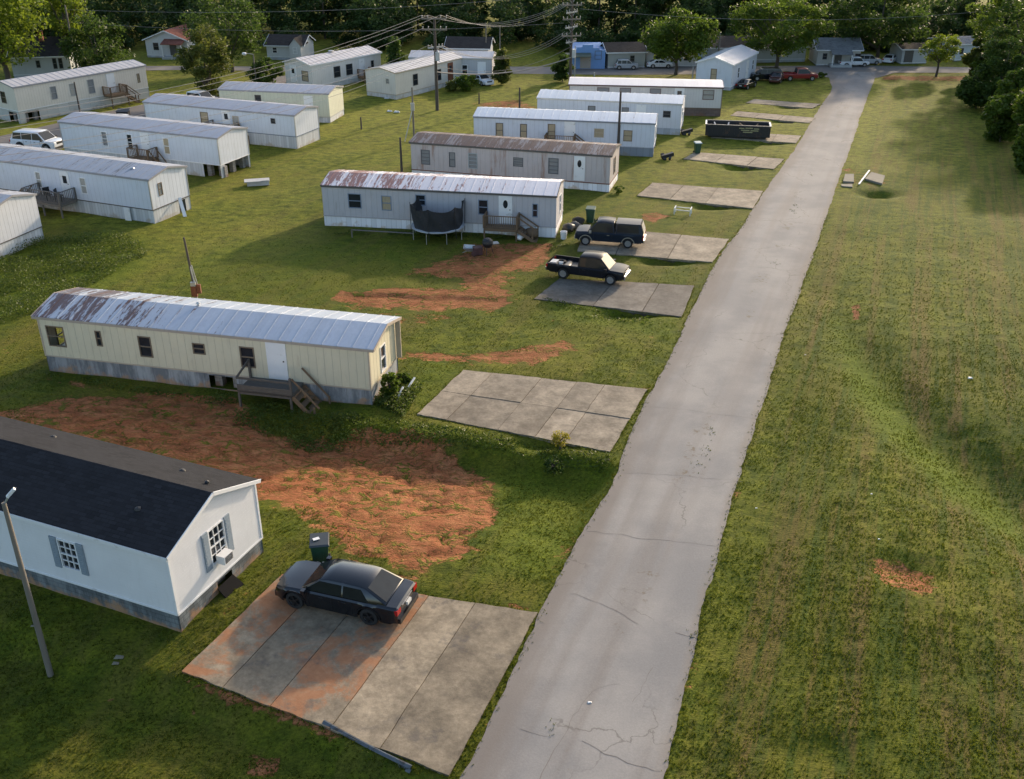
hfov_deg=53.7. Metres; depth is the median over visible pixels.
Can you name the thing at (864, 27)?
leafy tree
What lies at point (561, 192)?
window
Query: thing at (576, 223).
sack
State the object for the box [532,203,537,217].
window
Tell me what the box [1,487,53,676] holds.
lamp pole
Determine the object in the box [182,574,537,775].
driveway
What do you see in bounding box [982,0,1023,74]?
leafy tree
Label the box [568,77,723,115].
mobile home
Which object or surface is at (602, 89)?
window
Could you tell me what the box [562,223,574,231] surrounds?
sack
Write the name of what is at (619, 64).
suv
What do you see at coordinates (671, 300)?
driveway
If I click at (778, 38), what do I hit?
leafy tree
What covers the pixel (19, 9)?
leafy tree
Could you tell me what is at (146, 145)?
door
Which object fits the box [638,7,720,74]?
leafy tree
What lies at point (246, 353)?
window
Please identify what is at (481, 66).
door
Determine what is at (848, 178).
concrete slab
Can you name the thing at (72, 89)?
window
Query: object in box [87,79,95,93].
window
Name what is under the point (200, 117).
overhead wire
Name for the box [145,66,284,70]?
pavement
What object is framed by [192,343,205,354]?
window
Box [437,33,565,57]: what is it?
overhead wire
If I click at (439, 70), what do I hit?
window
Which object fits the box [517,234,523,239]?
sack
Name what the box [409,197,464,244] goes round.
trampoline
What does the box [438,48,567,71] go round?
overhead wire
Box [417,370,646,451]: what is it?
driveway
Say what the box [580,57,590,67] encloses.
door
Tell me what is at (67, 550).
window
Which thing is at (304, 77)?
window
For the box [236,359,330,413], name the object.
wooden deck
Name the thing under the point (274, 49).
window
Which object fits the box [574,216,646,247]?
pickup truck
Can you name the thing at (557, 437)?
weed clump
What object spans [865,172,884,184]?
concrete slab
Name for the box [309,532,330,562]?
wheelie bin
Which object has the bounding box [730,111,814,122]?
driveway
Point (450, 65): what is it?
door
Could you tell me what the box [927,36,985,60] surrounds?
cottage
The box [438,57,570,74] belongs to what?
overhead wire
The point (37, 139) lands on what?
suv
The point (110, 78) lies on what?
door
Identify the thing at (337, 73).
window
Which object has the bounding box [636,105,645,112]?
door
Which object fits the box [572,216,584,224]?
sack
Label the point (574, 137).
wooden deck
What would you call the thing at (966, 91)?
leafy tree
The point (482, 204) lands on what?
window
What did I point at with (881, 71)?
street
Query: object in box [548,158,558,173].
window
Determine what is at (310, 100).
door
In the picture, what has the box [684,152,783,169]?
driveway
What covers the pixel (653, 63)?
parked car
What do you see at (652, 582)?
road
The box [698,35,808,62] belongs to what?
cottage
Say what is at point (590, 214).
wheelie bin
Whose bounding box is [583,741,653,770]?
pavement crack
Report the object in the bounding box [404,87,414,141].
utility pole
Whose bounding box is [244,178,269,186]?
furniture piece
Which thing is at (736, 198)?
driveway
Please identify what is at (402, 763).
steel beam
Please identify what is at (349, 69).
window
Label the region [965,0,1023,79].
leafy tree
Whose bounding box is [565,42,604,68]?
blue shop
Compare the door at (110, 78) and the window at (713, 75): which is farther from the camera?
the window at (713, 75)
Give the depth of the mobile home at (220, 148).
87.67 m
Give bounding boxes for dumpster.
[705,119,771,138]
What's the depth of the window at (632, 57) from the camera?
134.83 m
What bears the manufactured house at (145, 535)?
on the ground at (418, 510)
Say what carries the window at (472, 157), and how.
in the mobile home at (583, 165)
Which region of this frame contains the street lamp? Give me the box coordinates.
[242,52,255,78]
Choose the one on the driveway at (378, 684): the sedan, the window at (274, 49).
the sedan
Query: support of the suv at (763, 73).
on the ground at (418, 510)
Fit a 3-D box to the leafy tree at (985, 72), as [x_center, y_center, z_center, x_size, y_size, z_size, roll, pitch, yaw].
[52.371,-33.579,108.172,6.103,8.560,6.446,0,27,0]
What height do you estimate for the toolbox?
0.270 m
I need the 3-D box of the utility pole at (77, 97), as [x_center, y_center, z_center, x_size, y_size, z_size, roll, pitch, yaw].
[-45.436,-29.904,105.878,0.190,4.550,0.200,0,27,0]
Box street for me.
[505,65,970,77]
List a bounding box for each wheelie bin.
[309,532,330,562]
[585,206,595,222]
[693,141,701,152]
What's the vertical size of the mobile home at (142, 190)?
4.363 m
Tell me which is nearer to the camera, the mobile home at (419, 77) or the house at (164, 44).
the mobile home at (419, 77)
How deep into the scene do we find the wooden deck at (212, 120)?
96.31 m
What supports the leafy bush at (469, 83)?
on the ground at (418, 510)
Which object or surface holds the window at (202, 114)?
in the mobile home at (296, 128)
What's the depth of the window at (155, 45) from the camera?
142.41 m
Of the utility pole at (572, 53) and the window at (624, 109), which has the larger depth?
the utility pole at (572, 53)
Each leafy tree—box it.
[0,0,51,79]
[39,0,94,38]
[56,11,135,68]
[169,22,233,96]
[176,0,269,71]
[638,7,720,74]
[728,0,837,66]
[823,0,939,57]
[918,33,961,76]
[955,75,996,108]
[961,37,985,75]
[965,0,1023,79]
[970,36,1023,104]
[980,93,1019,141]
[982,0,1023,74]
[994,68,1023,124]
[1010,124,1023,172]
[1011,88,1023,132]
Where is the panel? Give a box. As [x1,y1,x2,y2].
[123,207,131,220]
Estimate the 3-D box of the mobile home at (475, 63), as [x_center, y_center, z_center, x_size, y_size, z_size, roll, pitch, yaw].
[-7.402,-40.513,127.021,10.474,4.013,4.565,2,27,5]
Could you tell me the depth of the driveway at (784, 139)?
99.10 m
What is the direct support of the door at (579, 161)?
in the mobile home at (583, 165)
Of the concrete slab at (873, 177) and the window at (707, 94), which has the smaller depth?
the concrete slab at (873, 177)
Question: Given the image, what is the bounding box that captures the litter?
[114,655,123,658]
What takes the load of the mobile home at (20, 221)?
on the ground at (418, 510)
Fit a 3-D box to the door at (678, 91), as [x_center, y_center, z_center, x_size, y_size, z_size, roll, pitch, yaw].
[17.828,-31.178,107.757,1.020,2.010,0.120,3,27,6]
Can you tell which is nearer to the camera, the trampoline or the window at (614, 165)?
the trampoline
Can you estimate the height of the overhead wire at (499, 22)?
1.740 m
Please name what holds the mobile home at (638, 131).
on the ground at (418, 510)
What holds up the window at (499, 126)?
in the mobile home at (638, 131)
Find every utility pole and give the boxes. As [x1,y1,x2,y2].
[64,5,77,67]
[74,82,80,111]
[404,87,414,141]
[421,15,446,110]
[499,27,500,48]
[562,0,581,76]
[617,91,621,147]
[718,32,720,50]
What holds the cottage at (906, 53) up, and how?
on the ground at (418, 510)
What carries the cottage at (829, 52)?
on the ground at (418, 510)
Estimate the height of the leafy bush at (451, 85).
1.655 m
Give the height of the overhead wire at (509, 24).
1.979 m
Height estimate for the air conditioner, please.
0.336 m
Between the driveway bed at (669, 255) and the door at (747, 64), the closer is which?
the driveway bed at (669, 255)
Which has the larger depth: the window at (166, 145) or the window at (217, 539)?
the window at (166, 145)
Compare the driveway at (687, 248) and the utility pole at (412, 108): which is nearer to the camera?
the driveway at (687, 248)
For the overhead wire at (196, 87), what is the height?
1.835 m
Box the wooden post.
[399,137,402,171]
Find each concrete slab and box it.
[841,184,851,187]
[843,174,853,183]
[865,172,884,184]
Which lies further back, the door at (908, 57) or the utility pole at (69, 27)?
the door at (908, 57)
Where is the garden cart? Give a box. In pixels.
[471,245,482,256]
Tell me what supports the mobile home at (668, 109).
on the ground at (418, 510)
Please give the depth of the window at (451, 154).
84.94 m
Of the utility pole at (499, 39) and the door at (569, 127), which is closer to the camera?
the door at (569, 127)
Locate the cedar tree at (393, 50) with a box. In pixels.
[384,36,405,63]
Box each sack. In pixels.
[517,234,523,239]
[526,227,537,237]
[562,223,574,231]
[571,221,580,229]
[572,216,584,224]
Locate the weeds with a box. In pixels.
[0,228,674,472]
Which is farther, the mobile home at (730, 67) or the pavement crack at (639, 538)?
the mobile home at (730, 67)
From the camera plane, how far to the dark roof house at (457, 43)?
135.24 m
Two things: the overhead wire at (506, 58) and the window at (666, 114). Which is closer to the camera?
the window at (666, 114)
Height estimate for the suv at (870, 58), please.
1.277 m
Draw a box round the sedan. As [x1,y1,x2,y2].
[275,555,417,624]
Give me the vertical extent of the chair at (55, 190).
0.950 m
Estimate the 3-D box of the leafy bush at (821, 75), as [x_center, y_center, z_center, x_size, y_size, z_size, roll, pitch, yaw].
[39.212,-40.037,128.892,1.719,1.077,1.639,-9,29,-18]
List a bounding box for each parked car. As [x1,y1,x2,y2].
[475,73,493,85]
[646,59,672,67]
[735,78,756,89]
[769,72,784,82]
[882,54,896,63]
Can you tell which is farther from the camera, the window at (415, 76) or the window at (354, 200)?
the window at (415, 76)
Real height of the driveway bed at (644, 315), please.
0.490 m
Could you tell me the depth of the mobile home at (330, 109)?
105.56 m
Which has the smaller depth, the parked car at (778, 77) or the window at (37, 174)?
the window at (37, 174)
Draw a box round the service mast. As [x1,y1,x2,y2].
[183,237,201,297]
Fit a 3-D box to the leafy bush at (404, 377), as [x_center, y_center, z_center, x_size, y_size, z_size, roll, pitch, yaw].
[-5.577,-0.443,51.503,1.008,0.952,0.961,21,34,36]
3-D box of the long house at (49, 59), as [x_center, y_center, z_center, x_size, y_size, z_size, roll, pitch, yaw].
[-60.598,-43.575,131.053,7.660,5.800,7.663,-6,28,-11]
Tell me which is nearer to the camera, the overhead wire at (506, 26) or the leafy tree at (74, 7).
the overhead wire at (506, 26)
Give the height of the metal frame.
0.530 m
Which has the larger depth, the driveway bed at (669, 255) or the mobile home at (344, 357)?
the driveway bed at (669, 255)
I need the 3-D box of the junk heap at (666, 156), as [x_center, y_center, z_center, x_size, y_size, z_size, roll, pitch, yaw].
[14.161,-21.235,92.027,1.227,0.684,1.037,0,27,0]
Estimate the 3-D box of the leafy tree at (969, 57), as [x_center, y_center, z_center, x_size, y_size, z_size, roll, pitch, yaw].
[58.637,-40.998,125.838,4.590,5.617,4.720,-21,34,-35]
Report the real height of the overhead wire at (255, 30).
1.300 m
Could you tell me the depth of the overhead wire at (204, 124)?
79.49 m
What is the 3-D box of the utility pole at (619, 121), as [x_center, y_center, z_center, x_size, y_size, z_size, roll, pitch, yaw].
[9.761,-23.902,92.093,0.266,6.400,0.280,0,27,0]
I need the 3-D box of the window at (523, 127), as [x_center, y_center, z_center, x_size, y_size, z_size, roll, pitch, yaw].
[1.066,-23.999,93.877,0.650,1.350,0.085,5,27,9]
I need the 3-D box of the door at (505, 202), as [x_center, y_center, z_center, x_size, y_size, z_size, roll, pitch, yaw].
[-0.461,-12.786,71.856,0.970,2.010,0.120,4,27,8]
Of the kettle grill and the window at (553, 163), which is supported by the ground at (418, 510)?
the kettle grill
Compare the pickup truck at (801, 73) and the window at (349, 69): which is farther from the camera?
the pickup truck at (801, 73)
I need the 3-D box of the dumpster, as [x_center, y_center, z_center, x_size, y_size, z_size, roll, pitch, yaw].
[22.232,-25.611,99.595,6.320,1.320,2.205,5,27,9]
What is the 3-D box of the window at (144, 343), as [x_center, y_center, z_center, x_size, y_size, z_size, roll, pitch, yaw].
[-18.479,-2.162,50.944,0.720,1.150,0.085,6,28,11]
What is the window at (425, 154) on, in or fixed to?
in the mobile home at (583, 165)
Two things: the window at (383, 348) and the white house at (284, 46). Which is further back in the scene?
the white house at (284, 46)
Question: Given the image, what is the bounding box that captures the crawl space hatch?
[217,574,243,597]
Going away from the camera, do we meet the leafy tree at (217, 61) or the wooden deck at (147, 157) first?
the wooden deck at (147, 157)
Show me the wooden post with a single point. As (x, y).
(401, 164)
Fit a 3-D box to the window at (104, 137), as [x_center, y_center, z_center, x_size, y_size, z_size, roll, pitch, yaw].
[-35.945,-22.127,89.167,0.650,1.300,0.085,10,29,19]
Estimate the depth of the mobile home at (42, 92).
109.05 m
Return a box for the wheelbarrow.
[462,244,474,252]
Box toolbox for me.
[550,259,558,263]
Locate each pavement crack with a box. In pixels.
[540,685,608,777]
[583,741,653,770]
[588,531,711,545]
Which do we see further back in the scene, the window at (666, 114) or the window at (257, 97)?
the window at (257, 97)
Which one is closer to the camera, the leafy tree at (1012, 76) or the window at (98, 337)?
the window at (98, 337)
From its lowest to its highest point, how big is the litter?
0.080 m
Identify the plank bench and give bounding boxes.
[351,229,412,237]
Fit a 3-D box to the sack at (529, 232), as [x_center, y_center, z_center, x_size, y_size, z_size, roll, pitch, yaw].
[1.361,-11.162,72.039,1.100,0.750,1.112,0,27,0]
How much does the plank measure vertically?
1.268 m
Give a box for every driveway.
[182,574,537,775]
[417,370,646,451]
[534,279,693,317]
[577,232,728,262]
[637,183,762,209]
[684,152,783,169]
[711,134,800,143]
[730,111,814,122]
[746,99,819,108]
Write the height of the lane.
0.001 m
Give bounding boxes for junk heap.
[660,152,673,159]
[680,128,692,135]
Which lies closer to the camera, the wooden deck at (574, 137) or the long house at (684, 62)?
the wooden deck at (574, 137)
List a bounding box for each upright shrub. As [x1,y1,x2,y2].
[490,47,512,83]
[550,52,575,81]
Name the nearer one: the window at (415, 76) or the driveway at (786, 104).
the driveway at (786, 104)
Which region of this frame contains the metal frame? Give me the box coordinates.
[674,206,691,215]
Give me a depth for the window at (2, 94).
105.49 m
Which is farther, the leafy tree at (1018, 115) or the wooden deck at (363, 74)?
the wooden deck at (363, 74)
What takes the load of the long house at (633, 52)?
on the ground at (418, 510)
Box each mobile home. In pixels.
[0,59,149,123]
[0,143,190,223]
[0,189,43,258]
[31,287,401,404]
[57,112,250,177]
[142,93,319,148]
[217,81,343,122]
[283,45,381,85]
[320,169,564,237]
[365,51,462,99]
[408,50,495,78]
[409,131,620,191]
[473,107,657,156]
[536,89,685,134]
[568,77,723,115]
[695,45,758,90]
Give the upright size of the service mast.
4.907 m
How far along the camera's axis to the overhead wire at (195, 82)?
79.33 m
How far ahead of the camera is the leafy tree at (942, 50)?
127.51 m
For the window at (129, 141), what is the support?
in the mobile home at (220, 148)
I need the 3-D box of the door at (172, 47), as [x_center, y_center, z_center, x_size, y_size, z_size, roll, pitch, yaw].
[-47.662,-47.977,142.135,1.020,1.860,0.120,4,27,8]
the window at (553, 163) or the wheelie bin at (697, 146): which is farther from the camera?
the wheelie bin at (697, 146)
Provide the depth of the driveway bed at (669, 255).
69.48 m
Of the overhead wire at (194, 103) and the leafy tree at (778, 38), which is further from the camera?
the leafy tree at (778, 38)
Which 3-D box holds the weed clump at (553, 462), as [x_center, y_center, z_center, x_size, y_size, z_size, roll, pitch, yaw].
[1.956,3.521,44.879,1.042,1.050,1.263,22,34,36]
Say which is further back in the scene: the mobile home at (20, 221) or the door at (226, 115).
the door at (226, 115)
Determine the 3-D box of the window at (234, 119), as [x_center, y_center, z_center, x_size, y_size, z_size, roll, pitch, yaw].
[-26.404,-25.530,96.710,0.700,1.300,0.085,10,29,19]
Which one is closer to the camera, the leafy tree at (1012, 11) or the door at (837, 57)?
the leafy tree at (1012, 11)
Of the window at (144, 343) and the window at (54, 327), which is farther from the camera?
the window at (54, 327)
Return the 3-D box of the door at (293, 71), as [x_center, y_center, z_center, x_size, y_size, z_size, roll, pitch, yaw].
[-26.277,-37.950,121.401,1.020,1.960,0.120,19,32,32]
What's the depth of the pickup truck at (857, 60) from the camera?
135.78 m
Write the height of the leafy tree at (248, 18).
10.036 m
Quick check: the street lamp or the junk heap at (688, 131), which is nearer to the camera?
the junk heap at (688, 131)
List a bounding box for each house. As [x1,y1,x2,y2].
[0,416,263,631]
[7,30,80,77]
[142,24,212,59]
[263,34,315,59]
[443,36,494,50]
[599,42,647,67]
[645,41,696,66]
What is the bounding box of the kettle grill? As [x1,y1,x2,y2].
[482,238,498,255]
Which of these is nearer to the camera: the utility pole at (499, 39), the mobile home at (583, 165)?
the mobile home at (583, 165)
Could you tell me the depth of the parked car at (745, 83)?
121.58 m
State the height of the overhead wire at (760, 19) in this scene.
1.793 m
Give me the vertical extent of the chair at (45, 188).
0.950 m
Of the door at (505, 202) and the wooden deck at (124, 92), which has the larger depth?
the wooden deck at (124, 92)
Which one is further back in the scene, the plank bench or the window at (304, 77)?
the window at (304, 77)
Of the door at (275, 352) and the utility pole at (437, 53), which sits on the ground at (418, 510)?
the utility pole at (437, 53)
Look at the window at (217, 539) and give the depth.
35.85 m
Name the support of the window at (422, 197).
in the mobile home at (373, 199)
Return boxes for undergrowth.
[0,0,1023,52]
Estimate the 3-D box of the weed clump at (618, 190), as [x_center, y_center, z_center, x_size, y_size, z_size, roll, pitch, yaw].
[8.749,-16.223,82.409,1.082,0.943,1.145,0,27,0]
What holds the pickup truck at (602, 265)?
on the driveway at (671, 300)
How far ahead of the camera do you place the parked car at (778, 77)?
125.39 m
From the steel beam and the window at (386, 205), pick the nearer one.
the steel beam
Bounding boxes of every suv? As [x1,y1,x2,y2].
[9,128,62,149]
[614,59,638,69]
[750,67,781,80]
[861,54,881,64]
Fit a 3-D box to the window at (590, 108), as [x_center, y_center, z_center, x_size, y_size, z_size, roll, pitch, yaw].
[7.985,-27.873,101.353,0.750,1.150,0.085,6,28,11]
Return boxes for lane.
[0,75,285,149]
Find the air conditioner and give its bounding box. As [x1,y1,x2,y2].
[216,548,233,564]
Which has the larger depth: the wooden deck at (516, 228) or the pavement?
the pavement
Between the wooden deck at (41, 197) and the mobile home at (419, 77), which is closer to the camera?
the wooden deck at (41, 197)
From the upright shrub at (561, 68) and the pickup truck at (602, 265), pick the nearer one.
the pickup truck at (602, 265)
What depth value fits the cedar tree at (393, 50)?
126.19 m
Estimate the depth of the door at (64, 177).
76.69 m
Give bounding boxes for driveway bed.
[598,286,657,316]
[616,236,680,262]
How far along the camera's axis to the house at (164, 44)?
142.07 m
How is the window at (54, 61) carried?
in the long house at (49, 59)
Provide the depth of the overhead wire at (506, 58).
115.55 m
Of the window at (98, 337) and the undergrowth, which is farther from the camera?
the undergrowth
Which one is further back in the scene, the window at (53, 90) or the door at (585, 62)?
the door at (585, 62)
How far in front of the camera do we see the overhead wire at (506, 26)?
113.11 m
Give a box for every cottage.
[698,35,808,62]
[808,37,863,67]
[889,42,931,63]
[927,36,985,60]
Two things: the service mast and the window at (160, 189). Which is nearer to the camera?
the service mast
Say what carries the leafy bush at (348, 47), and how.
on the ground at (418, 510)
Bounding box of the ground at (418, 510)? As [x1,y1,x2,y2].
[0,0,1023,778]
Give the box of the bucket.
[560,230,566,239]
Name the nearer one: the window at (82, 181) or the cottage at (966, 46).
the window at (82, 181)
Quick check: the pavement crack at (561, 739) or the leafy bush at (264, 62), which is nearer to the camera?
the pavement crack at (561, 739)
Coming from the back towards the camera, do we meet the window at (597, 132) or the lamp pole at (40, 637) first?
the window at (597, 132)
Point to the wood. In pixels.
(335, 8)
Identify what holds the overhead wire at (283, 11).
attached to the utility pole at (69, 27)
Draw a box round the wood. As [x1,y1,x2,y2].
[0,0,1009,40]
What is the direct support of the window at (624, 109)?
in the mobile home at (668, 109)
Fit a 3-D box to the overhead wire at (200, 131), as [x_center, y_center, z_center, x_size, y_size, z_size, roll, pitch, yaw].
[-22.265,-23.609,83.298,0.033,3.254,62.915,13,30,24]
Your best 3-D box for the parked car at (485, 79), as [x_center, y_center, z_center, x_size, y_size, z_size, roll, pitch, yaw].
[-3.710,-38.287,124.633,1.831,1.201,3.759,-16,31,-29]
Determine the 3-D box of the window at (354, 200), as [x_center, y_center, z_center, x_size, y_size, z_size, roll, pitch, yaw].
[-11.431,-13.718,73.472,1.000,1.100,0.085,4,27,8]
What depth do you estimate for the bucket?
71.82 m
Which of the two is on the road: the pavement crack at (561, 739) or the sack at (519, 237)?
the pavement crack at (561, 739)
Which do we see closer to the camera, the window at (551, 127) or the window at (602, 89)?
the window at (551, 127)
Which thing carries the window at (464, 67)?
in the mobile home at (475, 63)
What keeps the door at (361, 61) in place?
in the mobile home at (337, 72)
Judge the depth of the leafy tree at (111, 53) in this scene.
125.16 m
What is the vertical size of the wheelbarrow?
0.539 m
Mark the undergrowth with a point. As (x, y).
(383, 15)
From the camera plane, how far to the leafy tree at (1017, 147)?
86.99 m
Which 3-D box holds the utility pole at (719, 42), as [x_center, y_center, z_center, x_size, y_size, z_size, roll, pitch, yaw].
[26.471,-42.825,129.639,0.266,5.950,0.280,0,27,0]
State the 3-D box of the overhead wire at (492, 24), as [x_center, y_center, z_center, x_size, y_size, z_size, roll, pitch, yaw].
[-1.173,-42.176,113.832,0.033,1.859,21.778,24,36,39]
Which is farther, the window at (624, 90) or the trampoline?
the window at (624, 90)
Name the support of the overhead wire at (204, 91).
attached to the utility pole at (437, 53)
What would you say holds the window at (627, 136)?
in the mobile home at (638, 131)
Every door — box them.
[59,171,72,196]
[106,73,116,92]
[139,132,150,155]
[169,45,176,54]
[221,110,230,124]
[265,342,288,379]
[290,65,296,81]
[303,96,312,105]
[358,58,364,75]
[447,62,452,80]
[477,62,485,73]
[499,196,511,223]
[564,121,575,140]
[573,156,584,180]
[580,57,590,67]
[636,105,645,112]
[675,88,684,94]
[745,60,748,77]
[834,55,841,62]
[903,50,913,62]
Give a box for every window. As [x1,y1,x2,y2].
[0,91,6,103]
[34,171,42,187]
[35,60,40,67]
[45,325,66,347]
[50,86,57,99]
[52,58,57,68]
[54,327,64,344]
[56,538,80,572]
[58,58,63,68]
[69,83,75,95]
[78,177,87,193]
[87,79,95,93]
[94,330,102,346]
[100,131,108,146]
[126,134,133,149]
[137,336,153,357]
[153,43,158,49]
[157,182,163,195]
[162,138,170,154]
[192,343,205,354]
[200,112,208,122]
[207,518,227,566]
[232,116,238,125]
[239,346,255,367]
[254,95,260,100]
[272,47,276,52]
[301,70,308,81]
[333,66,340,77]
[346,63,352,74]
[347,193,361,208]
[380,342,386,372]
[381,195,391,210]
[413,73,417,85]
[415,194,425,205]
[421,150,429,164]
[438,69,440,80]
[449,152,454,166]
[462,65,467,73]
[468,153,477,168]
[478,199,487,214]
[496,123,502,135]
[513,157,522,166]
[520,124,526,137]
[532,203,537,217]
[548,124,554,138]
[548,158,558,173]
[559,192,561,213]
[588,106,594,110]
[594,128,603,137]
[597,87,608,91]
[613,156,615,173]
[620,88,630,92]
[622,107,628,111]
[623,130,632,141]
[630,55,634,61]
[650,88,660,93]
[663,111,670,117]
[702,90,714,99]
[710,69,716,79]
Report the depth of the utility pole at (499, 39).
135.08 m
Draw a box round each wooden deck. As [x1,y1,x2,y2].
[19,182,76,217]
[102,83,141,108]
[126,144,166,162]
[204,119,249,144]
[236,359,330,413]
[357,67,371,82]
[483,211,538,242]
[544,132,584,141]
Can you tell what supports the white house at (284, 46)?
on the ground at (418, 510)
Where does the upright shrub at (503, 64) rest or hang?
on the ground at (418, 510)
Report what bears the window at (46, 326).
in the mobile home at (344, 357)
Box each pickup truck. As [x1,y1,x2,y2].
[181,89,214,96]
[545,250,630,284]
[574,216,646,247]
[783,67,817,80]
[837,56,869,66]
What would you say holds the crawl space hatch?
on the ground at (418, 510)
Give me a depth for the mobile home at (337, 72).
122.53 m
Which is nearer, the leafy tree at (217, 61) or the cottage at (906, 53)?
the leafy tree at (217, 61)
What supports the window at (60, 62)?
in the long house at (49, 59)
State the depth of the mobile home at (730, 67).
121.35 m
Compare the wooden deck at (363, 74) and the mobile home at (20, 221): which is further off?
the wooden deck at (363, 74)
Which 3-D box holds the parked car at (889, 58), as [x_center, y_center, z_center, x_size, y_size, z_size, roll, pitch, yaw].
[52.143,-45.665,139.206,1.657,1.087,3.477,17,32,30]
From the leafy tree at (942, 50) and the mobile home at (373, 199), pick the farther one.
the leafy tree at (942, 50)
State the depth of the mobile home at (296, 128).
96.66 m
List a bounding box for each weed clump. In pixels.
[543,454,564,474]
[550,430,569,448]
[613,185,625,193]
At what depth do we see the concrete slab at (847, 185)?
84.14 m
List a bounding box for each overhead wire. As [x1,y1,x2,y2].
[0,16,424,122]
[0,46,426,148]
[0,50,435,155]
[1,28,422,137]
[2,15,439,128]
[3,15,420,115]
[4,54,435,161]
[66,0,498,12]
[69,22,556,30]
[423,2,564,23]
[429,5,561,24]
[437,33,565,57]
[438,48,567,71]
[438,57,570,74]
[441,4,565,25]
[444,32,570,58]
[447,3,569,26]
[586,9,972,19]
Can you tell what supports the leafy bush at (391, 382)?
on the ground at (418, 510)
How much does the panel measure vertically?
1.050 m
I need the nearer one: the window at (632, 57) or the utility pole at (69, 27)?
the utility pole at (69, 27)
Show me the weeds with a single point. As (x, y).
(396, 399)
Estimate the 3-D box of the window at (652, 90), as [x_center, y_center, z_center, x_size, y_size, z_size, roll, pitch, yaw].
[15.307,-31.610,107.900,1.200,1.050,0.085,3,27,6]
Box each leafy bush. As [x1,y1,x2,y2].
[245,57,284,82]
[334,46,351,50]
[379,372,400,398]
[393,372,412,384]
[445,80,458,90]
[453,73,481,91]
[817,72,827,77]
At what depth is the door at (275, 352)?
49.49 m
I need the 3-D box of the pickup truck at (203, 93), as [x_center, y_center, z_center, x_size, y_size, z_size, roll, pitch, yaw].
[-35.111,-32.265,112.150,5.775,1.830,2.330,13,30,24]
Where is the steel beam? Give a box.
[322,720,411,773]
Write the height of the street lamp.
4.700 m
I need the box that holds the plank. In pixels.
[178,197,186,216]
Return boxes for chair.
[42,186,53,200]
[53,188,63,200]
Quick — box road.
[460,72,876,778]
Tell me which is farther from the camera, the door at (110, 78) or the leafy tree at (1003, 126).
the door at (110, 78)
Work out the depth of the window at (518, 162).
83.48 m

